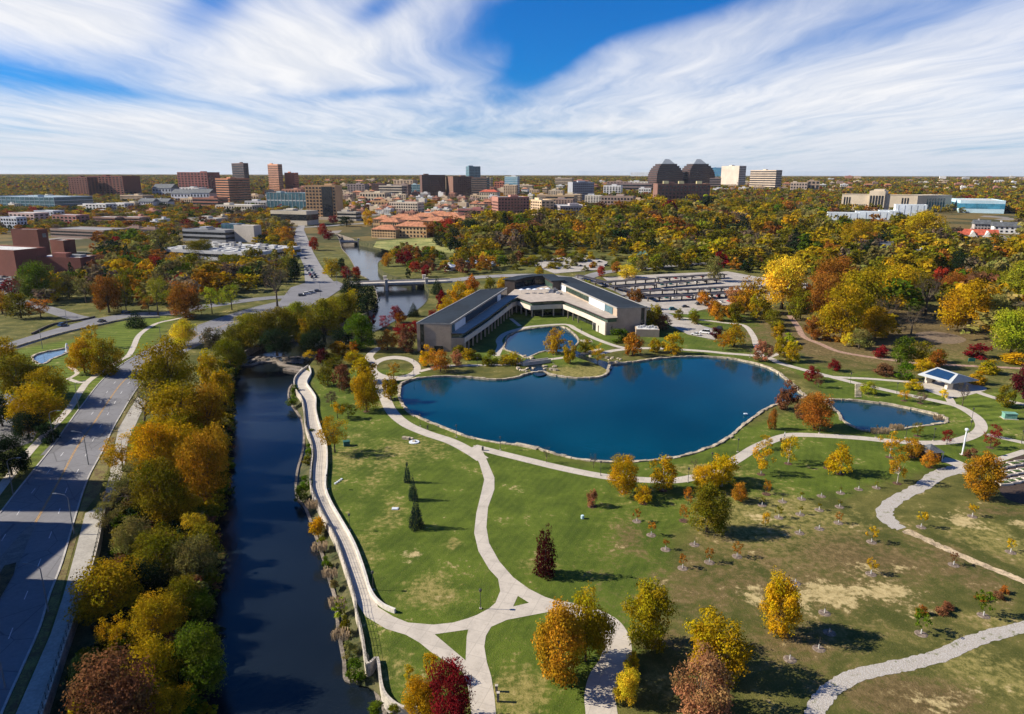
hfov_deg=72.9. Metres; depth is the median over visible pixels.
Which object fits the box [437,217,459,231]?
broadleaf tree
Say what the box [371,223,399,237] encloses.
apartment block
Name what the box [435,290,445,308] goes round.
oval tree
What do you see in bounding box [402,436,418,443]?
stone sculpture
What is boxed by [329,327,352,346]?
broadleaf tree
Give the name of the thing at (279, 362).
weir
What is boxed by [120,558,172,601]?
broadleaf tree
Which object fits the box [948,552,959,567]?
sapling
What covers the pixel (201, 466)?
broadleaf tree
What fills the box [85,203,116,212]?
apartment block
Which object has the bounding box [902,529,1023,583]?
rubble path
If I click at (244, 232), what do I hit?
office building
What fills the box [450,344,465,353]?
shrub
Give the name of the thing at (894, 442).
slender tree
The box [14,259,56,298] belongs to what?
broadleaf tree
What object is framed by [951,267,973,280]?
broadleaf tree
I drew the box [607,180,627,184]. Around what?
office building
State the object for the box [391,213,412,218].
apartment block
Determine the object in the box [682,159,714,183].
stepped tower
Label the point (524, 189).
shop building
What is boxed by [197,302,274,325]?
kerb
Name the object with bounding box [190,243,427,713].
creek water
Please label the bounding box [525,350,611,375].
spillway water
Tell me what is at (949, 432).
slender tree
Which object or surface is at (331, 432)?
slender tree
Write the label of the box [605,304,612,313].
window
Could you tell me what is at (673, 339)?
oval tree
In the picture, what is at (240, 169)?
office building
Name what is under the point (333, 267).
broadleaf tree
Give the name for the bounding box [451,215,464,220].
apartment block
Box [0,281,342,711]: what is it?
road
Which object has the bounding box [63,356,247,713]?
undergrowth
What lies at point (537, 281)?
hall window
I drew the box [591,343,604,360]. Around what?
slender tree
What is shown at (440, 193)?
shop building
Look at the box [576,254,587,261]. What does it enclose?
shrub
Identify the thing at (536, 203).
office building
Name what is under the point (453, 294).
oval tree
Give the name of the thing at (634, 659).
oval tree
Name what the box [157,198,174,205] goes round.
townhouse
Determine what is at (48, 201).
office building
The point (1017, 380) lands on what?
broadleaf tree
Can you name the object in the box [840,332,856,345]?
broadleaf tree
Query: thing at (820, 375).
slender tree
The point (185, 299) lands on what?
oval tree
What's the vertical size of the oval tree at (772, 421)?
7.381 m
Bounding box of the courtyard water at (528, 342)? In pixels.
[505,327,576,356]
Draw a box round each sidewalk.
[0,315,191,494]
[16,398,141,713]
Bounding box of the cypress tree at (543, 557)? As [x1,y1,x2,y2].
[532,523,557,580]
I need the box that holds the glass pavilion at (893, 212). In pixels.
[878,210,898,215]
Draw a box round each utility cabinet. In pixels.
[343,440,349,446]
[1000,411,1018,419]
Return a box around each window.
[515,281,523,287]
[525,279,532,284]
[535,279,542,283]
[544,280,552,288]
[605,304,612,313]
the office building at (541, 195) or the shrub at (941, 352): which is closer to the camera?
the shrub at (941, 352)
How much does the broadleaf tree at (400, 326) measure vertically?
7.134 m
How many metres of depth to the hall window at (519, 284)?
421.12 m
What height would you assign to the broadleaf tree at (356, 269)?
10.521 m
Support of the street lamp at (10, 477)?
on the ground at (434, 570)
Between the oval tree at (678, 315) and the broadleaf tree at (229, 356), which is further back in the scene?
the oval tree at (678, 315)
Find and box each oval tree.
[43,273,67,300]
[64,336,93,372]
[79,337,125,376]
[92,249,103,254]
[165,280,206,319]
[195,348,223,385]
[241,245,259,261]
[253,219,265,228]
[294,318,313,346]
[337,258,345,270]
[343,312,376,349]
[349,341,358,349]
[349,355,377,380]
[350,370,383,411]
[362,207,372,225]
[367,314,375,325]
[381,372,398,399]
[397,327,415,352]
[405,268,410,277]
[418,344,436,366]
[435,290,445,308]
[445,279,467,302]
[450,349,462,365]
[464,274,479,295]
[530,596,586,688]
[534,266,543,273]
[562,340,576,363]
[568,580,619,663]
[586,488,597,507]
[612,662,640,705]
[620,576,679,653]
[623,331,644,355]
[623,649,639,673]
[625,288,644,302]
[646,303,662,325]
[648,337,660,351]
[661,331,683,354]
[669,639,735,713]
[673,308,683,319]
[682,605,756,688]
[688,308,699,316]
[688,312,699,323]
[696,290,711,305]
[708,299,721,313]
[709,301,727,320]
[724,285,742,302]
[725,295,744,317]
[727,302,745,321]
[737,289,750,313]
[749,293,771,319]
[753,339,775,361]
[757,565,803,640]
[767,409,778,428]
[770,323,785,338]
[773,335,786,356]
[775,379,801,410]
[782,341,802,361]
[794,400,805,418]
[803,315,822,339]
[962,450,1009,501]
[995,383,1017,407]
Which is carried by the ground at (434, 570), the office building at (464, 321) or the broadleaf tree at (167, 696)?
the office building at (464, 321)
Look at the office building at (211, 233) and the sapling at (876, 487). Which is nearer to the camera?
the sapling at (876, 487)
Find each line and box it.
[34,326,220,522]
[36,321,235,521]
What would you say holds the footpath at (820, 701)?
on the ground at (434, 570)
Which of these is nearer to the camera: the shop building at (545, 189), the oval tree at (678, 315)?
the oval tree at (678, 315)
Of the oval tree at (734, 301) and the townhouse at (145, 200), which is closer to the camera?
the oval tree at (734, 301)
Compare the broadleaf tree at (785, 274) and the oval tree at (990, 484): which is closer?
the oval tree at (990, 484)
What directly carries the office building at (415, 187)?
on the ground at (434, 570)
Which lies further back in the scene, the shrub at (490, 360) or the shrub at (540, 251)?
the shrub at (540, 251)
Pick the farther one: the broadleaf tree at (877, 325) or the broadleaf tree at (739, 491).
the broadleaf tree at (877, 325)
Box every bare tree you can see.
[0,279,27,294]
[126,379,159,421]
[151,270,175,284]
[193,253,219,263]
[259,260,291,305]
[542,447,550,462]
[874,294,901,314]
[898,304,926,334]
[915,272,944,314]
[957,381,971,405]
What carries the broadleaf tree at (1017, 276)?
on the ground at (434, 570)
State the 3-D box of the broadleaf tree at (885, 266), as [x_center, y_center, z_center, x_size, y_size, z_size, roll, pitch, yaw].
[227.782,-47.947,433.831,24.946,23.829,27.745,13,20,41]
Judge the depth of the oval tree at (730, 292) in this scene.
420.04 m
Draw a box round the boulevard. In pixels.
[274,223,372,282]
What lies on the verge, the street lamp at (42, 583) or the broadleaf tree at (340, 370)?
the street lamp at (42, 583)
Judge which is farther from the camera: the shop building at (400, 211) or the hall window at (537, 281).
the shop building at (400, 211)
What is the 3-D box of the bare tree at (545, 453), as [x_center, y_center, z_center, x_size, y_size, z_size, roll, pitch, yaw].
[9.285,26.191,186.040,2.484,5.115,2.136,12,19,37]
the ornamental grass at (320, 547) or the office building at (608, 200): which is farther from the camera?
the office building at (608, 200)
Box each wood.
[0,174,1023,214]
[0,193,1023,341]
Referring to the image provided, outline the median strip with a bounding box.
[0,524,35,599]
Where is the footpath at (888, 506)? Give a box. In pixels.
[876,466,965,529]
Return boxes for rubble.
[242,355,304,363]
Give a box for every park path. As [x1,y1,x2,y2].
[295,318,1023,713]
[941,449,1023,469]
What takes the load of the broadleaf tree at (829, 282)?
on the ground at (434, 570)
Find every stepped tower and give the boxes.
[647,159,683,182]
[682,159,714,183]
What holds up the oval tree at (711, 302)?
on the ground at (434, 570)
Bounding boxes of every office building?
[0,195,92,207]
[0,245,46,276]
[10,228,50,253]
[37,252,99,273]
[49,239,76,252]
[50,226,129,238]
[67,176,98,195]
[87,175,141,194]
[118,201,138,204]
[120,194,153,199]
[160,241,300,260]
[177,171,219,190]
[179,186,206,188]
[180,197,193,203]
[182,226,234,242]
[188,216,227,223]
[192,196,227,206]
[215,177,250,201]
[216,203,265,211]
[221,223,244,228]
[231,162,248,177]
[233,224,261,242]
[245,199,266,206]
[251,193,263,198]
[266,191,305,209]
[267,163,283,190]
[270,208,318,225]
[282,188,304,191]
[284,172,298,188]
[305,184,342,219]
[337,210,361,220]
[347,183,368,192]
[359,191,390,200]
[371,182,387,190]
[372,199,392,204]
[379,184,407,194]
[389,200,423,211]
[393,179,417,183]
[393,183,411,194]
[411,183,419,192]
[416,274,646,351]
[420,174,445,195]
[446,175,473,195]
[458,207,489,214]
[466,165,480,176]
[471,176,489,194]
[479,189,499,199]
[492,195,528,213]
[494,181,504,187]
[504,175,519,193]
[504,184,517,195]
[531,198,553,215]
[537,193,550,198]
[546,193,577,203]
[548,189,563,194]
[554,203,586,219]
[555,177,573,185]
[555,197,574,203]
[565,192,581,202]
[568,181,593,201]
[573,179,590,181]
[585,194,602,203]
[601,194,635,208]
[603,184,622,193]
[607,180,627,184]
[608,182,652,189]
[628,180,648,182]
[630,172,648,175]
[639,187,650,193]
[653,181,709,201]
[709,177,720,187]
[713,167,721,175]
[721,165,745,185]
[749,169,781,187]
[753,185,764,189]
[790,181,807,189]
[807,180,819,189]
[951,198,1005,213]
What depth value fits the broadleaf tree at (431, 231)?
797.45 m
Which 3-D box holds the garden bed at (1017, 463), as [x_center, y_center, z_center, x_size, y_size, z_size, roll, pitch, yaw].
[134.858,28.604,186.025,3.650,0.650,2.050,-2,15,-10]
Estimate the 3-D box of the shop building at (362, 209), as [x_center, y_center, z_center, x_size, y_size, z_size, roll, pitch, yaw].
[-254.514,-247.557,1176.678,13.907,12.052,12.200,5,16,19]
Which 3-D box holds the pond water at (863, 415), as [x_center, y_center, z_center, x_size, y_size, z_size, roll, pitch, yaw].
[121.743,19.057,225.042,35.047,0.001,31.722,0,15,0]
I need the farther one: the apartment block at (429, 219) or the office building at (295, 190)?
the office building at (295, 190)
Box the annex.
[635,325,658,336]
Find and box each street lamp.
[0,661,5,687]
[7,457,20,493]
[22,562,48,611]
[52,493,74,533]
[71,431,88,464]
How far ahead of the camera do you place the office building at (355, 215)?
1046.46 m
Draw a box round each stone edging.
[32,348,67,364]
[397,355,806,462]
[502,326,579,357]
[827,398,948,431]
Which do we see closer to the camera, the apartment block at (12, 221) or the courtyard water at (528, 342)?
the courtyard water at (528, 342)
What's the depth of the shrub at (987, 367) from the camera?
270.23 m
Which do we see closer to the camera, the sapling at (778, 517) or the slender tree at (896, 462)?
the sapling at (778, 517)
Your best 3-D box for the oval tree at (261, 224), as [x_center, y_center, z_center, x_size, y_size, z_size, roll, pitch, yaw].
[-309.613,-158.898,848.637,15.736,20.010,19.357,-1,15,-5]
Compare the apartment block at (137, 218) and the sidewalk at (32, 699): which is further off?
the apartment block at (137, 218)
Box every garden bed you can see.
[999,480,1013,485]
[1000,463,1015,467]
[1002,470,1018,475]
[1004,478,1021,483]
[1006,461,1023,465]
[1008,469,1023,473]
[1011,477,1023,481]
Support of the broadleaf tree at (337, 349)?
on the ground at (434, 570)
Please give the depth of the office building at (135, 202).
1313.19 m
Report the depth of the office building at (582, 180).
1755.80 m
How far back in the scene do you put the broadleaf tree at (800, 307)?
368.57 m
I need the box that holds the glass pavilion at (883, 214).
[855,211,890,219]
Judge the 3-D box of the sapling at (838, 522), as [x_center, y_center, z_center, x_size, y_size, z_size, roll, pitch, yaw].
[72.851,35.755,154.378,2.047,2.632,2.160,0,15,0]
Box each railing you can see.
[37,509,103,713]
[301,394,369,661]
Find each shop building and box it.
[8,202,20,206]
[146,208,161,212]
[343,194,352,199]
[345,192,355,198]
[356,207,366,213]
[369,205,381,210]
[375,207,383,213]
[384,207,393,214]
[396,209,404,214]
[397,193,407,199]
[405,210,417,214]
[418,197,426,202]
[420,192,429,196]
[431,207,442,211]
[438,191,444,196]
[441,203,450,208]
[442,207,451,211]
[446,198,453,204]
[449,192,456,196]
[451,204,458,209]
[458,196,467,201]
[458,201,468,207]
[469,201,477,207]
[478,201,486,207]
[483,199,491,205]
[497,187,503,192]
[521,187,528,192]
[522,184,533,188]
[529,188,539,192]
[542,187,548,193]
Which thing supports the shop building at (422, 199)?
on the ground at (434, 570)
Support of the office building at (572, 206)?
on the ground at (434, 570)
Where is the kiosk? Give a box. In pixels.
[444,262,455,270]
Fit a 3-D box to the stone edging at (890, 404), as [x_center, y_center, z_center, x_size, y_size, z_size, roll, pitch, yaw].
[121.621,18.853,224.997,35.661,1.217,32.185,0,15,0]
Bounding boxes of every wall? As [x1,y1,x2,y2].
[1,316,159,351]
[31,316,94,334]
[40,392,214,713]
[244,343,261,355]
[262,233,377,347]
[293,365,416,713]
[306,366,395,613]
[326,239,428,349]
[336,233,353,243]
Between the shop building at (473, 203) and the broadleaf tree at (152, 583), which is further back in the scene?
the shop building at (473, 203)
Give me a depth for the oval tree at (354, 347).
301.51 m
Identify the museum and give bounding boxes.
[841,189,951,210]
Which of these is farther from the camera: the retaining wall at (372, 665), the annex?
the annex
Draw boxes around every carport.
[576,274,650,294]
[593,278,656,285]
[613,283,656,290]
[636,289,675,293]
[646,294,694,300]
[654,278,719,287]
[657,273,727,281]
[674,286,744,293]
[694,291,735,298]
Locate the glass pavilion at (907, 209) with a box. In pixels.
[893,204,926,215]
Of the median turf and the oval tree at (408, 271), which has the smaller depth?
the median turf
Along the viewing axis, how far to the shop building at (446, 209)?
1178.96 m
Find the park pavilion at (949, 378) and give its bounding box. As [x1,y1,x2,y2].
[918,367,978,389]
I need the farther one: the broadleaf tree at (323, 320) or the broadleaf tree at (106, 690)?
the broadleaf tree at (323, 320)
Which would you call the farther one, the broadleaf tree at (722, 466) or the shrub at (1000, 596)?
the broadleaf tree at (722, 466)
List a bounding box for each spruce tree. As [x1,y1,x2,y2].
[124,309,147,328]
[340,272,355,293]
[351,272,362,290]
[403,457,410,483]
[408,302,419,317]
[408,476,418,501]
[408,496,425,531]
[429,276,444,294]
[445,224,460,244]
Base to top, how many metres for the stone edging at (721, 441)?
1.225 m
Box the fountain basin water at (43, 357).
[34,349,65,362]
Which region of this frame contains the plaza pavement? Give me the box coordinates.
[0,275,87,454]
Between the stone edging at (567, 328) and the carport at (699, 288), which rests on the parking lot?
the carport at (699, 288)
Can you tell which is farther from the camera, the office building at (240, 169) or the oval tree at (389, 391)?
the office building at (240, 169)
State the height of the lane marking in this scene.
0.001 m
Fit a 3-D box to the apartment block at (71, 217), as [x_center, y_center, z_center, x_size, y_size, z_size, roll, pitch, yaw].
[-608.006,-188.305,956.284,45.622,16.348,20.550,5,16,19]
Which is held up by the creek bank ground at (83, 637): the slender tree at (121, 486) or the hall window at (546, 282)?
the slender tree at (121, 486)
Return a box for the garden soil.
[999,455,1023,503]
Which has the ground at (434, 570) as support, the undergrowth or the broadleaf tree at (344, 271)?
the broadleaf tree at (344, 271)
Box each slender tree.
[24,298,52,317]
[71,277,96,302]
[80,323,99,341]
[89,501,121,532]
[92,610,135,652]
[99,432,140,467]
[100,458,145,511]
[114,269,132,309]
[134,275,173,315]
[136,295,154,313]
[200,287,221,313]
[219,284,238,309]
[302,350,317,360]
[315,415,348,452]
[324,390,337,403]
[330,401,345,417]
[339,402,356,417]
[379,315,390,329]
[387,362,399,372]
[404,664,414,678]
[422,651,441,678]
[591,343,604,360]
[679,505,689,522]
[684,486,693,502]
[713,333,731,349]
[752,443,776,475]
[760,434,772,446]
[762,478,771,495]
[762,511,770,525]
[780,436,799,464]
[808,310,824,328]
[813,373,824,386]
[878,430,905,458]
[889,454,909,484]
[897,389,911,401]
[911,421,924,436]
[913,392,928,403]
[940,429,956,443]
[983,431,1002,448]
[989,424,1002,434]
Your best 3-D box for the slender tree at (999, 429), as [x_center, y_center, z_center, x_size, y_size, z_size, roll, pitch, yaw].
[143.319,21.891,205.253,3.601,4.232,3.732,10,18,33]
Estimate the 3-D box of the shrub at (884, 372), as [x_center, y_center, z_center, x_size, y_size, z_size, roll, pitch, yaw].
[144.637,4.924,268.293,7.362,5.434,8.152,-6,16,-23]
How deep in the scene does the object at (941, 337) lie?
332.06 m
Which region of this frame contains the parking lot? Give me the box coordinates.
[535,255,807,339]
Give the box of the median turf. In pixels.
[0,563,15,596]
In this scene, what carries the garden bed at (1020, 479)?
on the garden soil
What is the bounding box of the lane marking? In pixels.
[1,344,189,638]
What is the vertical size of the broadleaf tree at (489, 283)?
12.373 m
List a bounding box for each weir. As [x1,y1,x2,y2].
[242,360,303,368]
[283,367,299,372]
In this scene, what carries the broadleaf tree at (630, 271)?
on the ground at (434, 570)
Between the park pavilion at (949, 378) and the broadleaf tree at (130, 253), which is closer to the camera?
the park pavilion at (949, 378)
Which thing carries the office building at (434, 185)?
on the ground at (434, 570)
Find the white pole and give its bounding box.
[959,428,968,454]
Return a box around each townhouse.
[138,197,157,205]
[152,183,178,194]
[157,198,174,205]
[171,189,191,199]
[189,188,216,196]
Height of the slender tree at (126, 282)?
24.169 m
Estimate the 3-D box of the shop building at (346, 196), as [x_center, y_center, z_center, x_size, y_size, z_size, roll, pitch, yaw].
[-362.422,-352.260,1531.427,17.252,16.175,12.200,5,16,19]
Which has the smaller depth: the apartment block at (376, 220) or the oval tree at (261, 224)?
the oval tree at (261, 224)
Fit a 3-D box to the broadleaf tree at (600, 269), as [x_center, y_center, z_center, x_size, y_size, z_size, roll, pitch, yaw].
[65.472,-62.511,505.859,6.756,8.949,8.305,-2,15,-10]
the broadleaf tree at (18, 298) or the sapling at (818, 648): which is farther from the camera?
the broadleaf tree at (18, 298)
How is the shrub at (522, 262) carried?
on the ground at (434, 570)
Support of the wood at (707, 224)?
on the ground at (434, 570)
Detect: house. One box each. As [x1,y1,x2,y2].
[126,224,143,229]
[141,225,159,235]
[877,239,893,248]
[958,228,998,239]
[971,219,991,228]
[991,221,1021,233]
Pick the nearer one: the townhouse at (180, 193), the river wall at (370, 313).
the river wall at (370, 313)
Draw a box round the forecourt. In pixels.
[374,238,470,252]
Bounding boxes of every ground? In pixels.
[0,174,1023,713]
[50,484,189,713]
[289,384,388,713]
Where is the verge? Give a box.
[3,378,148,713]
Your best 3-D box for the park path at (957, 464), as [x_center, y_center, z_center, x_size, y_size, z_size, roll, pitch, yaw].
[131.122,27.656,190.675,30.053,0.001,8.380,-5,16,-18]
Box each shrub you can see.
[16,448,31,471]
[33,421,60,443]
[286,394,297,405]
[290,384,298,394]
[293,485,308,501]
[300,475,312,490]
[301,455,310,464]
[305,443,311,454]
[308,516,326,536]
[316,536,327,550]
[322,556,332,568]
[329,579,339,588]
[331,596,347,618]
[338,614,351,637]
[341,639,359,659]
[344,655,366,682]
[366,699,383,713]
[387,703,400,713]
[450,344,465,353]
[461,348,471,359]
[469,350,481,359]
[481,349,499,366]
[497,351,523,365]
[510,263,519,270]
[519,257,528,265]
[528,259,535,266]
[531,246,540,252]
[536,245,544,254]
[544,262,557,268]
[552,248,564,255]
[552,255,563,260]
[564,252,575,258]
[569,259,577,265]
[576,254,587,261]
[586,251,595,259]
[607,250,616,255]
[610,328,628,343]
[619,245,627,253]
[710,326,724,338]
[770,320,785,329]
[784,332,795,344]
[821,325,841,342]
[873,344,888,357]
[874,363,894,376]
[878,362,894,373]
[894,360,915,380]
[915,604,929,616]
[930,349,948,362]
[935,606,950,616]
[941,601,954,610]
[962,343,992,359]
[963,448,978,458]
[969,370,987,384]
[976,359,1002,374]
[993,590,1005,600]
[999,352,1023,364]
[1000,585,1009,593]
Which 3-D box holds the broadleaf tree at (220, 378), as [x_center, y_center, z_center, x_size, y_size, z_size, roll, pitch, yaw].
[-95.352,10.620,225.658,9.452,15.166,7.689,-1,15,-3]
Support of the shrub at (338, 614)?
on the stone footing
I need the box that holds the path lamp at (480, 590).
[479,588,481,608]
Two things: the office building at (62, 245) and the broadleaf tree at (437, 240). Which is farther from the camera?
the broadleaf tree at (437, 240)
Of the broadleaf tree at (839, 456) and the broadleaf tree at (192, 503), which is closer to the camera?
the broadleaf tree at (192, 503)
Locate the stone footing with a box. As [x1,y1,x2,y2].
[287,384,386,713]
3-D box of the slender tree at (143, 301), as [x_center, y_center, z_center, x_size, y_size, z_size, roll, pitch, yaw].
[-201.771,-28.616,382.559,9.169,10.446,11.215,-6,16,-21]
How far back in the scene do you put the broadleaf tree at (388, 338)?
303.56 m
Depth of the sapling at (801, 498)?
165.99 m
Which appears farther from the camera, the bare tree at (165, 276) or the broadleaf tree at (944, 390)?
the bare tree at (165, 276)
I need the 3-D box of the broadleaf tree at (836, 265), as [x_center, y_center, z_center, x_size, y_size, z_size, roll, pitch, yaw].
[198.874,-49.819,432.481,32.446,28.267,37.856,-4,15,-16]
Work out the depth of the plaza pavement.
207.37 m
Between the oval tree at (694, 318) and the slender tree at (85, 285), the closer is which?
the oval tree at (694, 318)
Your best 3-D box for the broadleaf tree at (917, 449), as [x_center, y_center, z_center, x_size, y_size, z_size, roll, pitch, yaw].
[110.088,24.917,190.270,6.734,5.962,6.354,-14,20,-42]
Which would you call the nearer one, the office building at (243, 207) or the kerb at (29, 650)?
the kerb at (29, 650)
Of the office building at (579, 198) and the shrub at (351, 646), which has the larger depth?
the office building at (579, 198)
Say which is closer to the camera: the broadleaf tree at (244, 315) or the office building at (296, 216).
the broadleaf tree at (244, 315)
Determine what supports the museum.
on the ground at (434, 570)
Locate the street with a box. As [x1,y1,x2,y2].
[445,260,767,329]
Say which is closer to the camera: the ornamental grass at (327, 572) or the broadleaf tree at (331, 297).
the ornamental grass at (327, 572)
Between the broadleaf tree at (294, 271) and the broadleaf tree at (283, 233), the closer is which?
the broadleaf tree at (294, 271)
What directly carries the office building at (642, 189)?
on the ground at (434, 570)
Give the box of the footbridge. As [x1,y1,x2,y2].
[520,358,550,365]
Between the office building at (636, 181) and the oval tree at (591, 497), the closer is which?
the oval tree at (591, 497)
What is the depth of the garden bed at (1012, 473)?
179.49 m
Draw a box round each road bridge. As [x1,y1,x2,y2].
[339,238,359,244]
[349,274,452,290]
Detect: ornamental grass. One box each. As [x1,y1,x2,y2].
[305,498,319,508]
[311,540,327,551]
[321,566,337,578]
[328,595,345,608]
[330,626,349,641]
[870,426,890,433]
[889,423,904,430]
[933,414,943,420]
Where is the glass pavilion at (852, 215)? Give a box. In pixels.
[827,212,860,219]
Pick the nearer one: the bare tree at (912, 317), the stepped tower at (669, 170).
the bare tree at (912, 317)
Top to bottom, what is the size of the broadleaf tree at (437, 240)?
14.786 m
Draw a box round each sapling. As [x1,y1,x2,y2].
[632,508,640,523]
[646,522,655,537]
[661,539,670,551]
[677,553,687,570]
[689,541,698,546]
[704,548,714,564]
[732,541,743,558]
[758,496,766,506]
[774,506,783,519]
[783,648,796,663]
[792,573,800,585]
[794,525,804,534]
[795,506,804,515]
[797,491,805,500]
[812,637,824,652]
[814,501,823,511]
[814,520,823,530]
[817,488,825,497]
[818,606,830,616]
[823,624,835,636]
[833,513,842,524]
[835,500,843,508]
[836,486,844,494]
[865,526,879,544]
[865,557,879,576]
[872,480,880,489]
[914,608,932,637]
[916,511,928,528]
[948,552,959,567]
[967,503,979,518]
[975,589,997,618]
[1005,538,1017,554]
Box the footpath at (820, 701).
[804,621,1023,713]
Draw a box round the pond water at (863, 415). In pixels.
[829,401,944,430]
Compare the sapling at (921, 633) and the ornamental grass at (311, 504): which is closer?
the sapling at (921, 633)
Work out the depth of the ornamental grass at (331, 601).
123.81 m
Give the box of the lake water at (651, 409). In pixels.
[401,357,800,460]
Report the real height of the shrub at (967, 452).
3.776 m
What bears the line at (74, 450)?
on the road
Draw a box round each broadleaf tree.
[0,291,13,313]
[0,336,20,360]
[0,352,39,397]
[0,394,10,426]
[0,431,33,478]
[1,292,33,317]
[3,380,69,433]
[7,409,49,440]
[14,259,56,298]
[22,365,71,399]
[56,271,79,297]
[60,637,164,713]
[63,554,153,626]
[63,649,100,691]
[90,273,122,312]
[108,515,154,555]
[117,249,137,257]
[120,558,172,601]
[124,455,188,523]
[124,587,190,648]
[125,630,182,689]
[126,420,188,483]
[127,420,154,452]
[128,333,201,397]
[128,524,181,570]
[132,258,153,269]
[135,379,206,432]
[144,681,196,713]
[146,480,203,524]
[149,255,160,266]
[157,418,204,472]
[163,531,221,583]
[164,252,183,261]
[164,572,200,609]
[167,260,194,276]
[168,617,228,700]
[169,318,197,346]
[170,428,231,500]
[177,511,212,540]
[182,585,216,624]
[185,238,211,253]
[186,381,229,437]
[191,522,224,554]
[199,326,224,348]
[202,421,231,463]
[207,366,235,407]
[209,337,249,366]
[217,254,246,264]
[221,322,251,346]
[233,312,258,333]
[237,310,277,349]
[257,327,296,355]
[262,306,303,339]
[273,226,294,241]
[277,300,314,322]
[286,255,301,281]
[297,298,342,340]
[299,328,326,356]
[308,236,318,249]
[314,348,328,365]
[314,366,334,385]
[315,296,336,313]
[317,223,327,234]
[322,258,340,276]
[322,352,344,368]
[323,230,333,239]
[328,215,337,223]
[328,293,358,326]
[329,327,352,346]
[329,341,350,355]
[330,364,351,391]
[339,216,353,225]
[341,265,351,279]
[342,349,362,363]
[345,287,363,310]
[351,266,360,278]
[354,284,379,316]
[376,328,398,349]
[380,252,393,265]
[389,305,401,322]
[393,323,411,334]
[395,250,414,264]
[395,312,407,322]
[399,671,437,713]
[409,261,420,271]
[409,320,417,335]
[420,221,438,236]
[421,264,431,276]
[422,654,475,713]
[427,349,450,371]
[432,232,448,245]
[436,296,454,309]
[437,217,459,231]
[458,288,474,298]
[461,219,481,228]
[483,275,496,288]
[497,277,506,287]
[520,248,529,254]
[529,254,538,260]
[543,253,553,260]
[543,327,567,353]
[573,255,581,261]
[577,247,587,253]
[578,337,595,352]
[597,265,605,276]
[608,453,638,497]
[611,261,621,272]
[618,264,639,278]
[633,483,652,504]
[649,452,678,491]
[654,314,672,328]
[686,480,734,535]
[690,463,721,490]
[705,255,724,280]
[708,453,736,486]
[718,453,740,476]
[723,321,746,346]
[731,481,748,501]
[739,275,769,312]
[759,253,811,308]
[762,308,781,323]
[786,287,814,319]
[795,390,836,429]
[803,365,820,380]
[806,270,844,315]
[808,254,858,283]
[814,280,873,338]
[823,458,831,469]
[826,441,853,474]
[827,358,841,370]
[838,218,876,243]
[839,265,888,316]
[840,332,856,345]
[848,328,874,348]
[858,305,896,338]
[859,381,878,394]
[860,261,895,286]
[878,263,926,308]
[889,335,916,362]
[898,266,938,292]
[901,437,926,457]
[904,209,951,243]
[904,378,923,389]
[907,340,935,363]
[914,358,935,371]
[920,449,941,467]
[929,349,946,367]
[932,266,948,289]
[934,278,1000,331]
[938,271,969,294]
[938,388,948,397]
[945,250,979,273]
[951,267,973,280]
[973,266,1013,284]
[973,293,1011,330]
[984,231,1008,248]
[988,305,1023,353]
[996,260,1023,300]
[1009,364,1023,398]
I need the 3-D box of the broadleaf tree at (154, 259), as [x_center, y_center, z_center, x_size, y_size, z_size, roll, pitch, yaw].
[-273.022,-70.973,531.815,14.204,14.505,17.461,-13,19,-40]
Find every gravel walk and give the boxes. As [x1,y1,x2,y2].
[787,315,1021,368]
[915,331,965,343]
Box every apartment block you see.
[0,216,26,228]
[8,212,48,220]
[34,210,64,215]
[51,214,89,225]
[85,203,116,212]
[93,216,124,224]
[116,203,133,209]
[119,216,150,224]
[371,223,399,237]
[373,214,393,227]
[379,217,405,225]
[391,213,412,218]
[395,220,433,237]
[401,215,425,221]
[413,212,438,217]
[420,216,445,223]
[430,210,444,214]
[438,211,463,217]
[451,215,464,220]
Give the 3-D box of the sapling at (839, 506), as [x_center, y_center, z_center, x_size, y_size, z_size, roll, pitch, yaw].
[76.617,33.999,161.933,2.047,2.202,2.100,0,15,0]
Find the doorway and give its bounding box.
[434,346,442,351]
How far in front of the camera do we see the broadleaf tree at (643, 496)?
163.03 m
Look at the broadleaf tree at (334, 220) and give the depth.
997.73 m
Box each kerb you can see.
[0,344,157,512]
[0,384,140,713]
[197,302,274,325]
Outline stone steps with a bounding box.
[855,384,861,396]
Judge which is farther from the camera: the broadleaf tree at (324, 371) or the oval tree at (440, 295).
the oval tree at (440, 295)
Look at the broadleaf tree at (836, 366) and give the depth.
273.56 m
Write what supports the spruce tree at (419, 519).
on the ground at (434, 570)
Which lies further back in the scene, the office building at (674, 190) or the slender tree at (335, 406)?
the office building at (674, 190)
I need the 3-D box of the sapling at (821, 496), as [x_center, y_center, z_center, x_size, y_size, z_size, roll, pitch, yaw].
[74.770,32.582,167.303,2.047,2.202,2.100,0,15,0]
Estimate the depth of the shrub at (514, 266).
538.23 m
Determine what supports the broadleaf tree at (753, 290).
on the ground at (434, 570)
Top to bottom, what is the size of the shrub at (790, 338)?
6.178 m
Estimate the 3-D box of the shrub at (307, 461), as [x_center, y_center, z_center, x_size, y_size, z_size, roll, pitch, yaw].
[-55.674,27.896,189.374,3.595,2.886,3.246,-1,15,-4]
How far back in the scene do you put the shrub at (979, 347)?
294.70 m
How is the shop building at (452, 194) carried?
on the ground at (434, 570)
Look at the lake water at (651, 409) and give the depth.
234.02 m
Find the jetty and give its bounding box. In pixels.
[514,442,537,449]
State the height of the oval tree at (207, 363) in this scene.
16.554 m
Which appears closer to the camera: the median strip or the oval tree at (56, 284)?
the median strip
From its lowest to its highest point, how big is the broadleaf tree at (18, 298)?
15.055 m

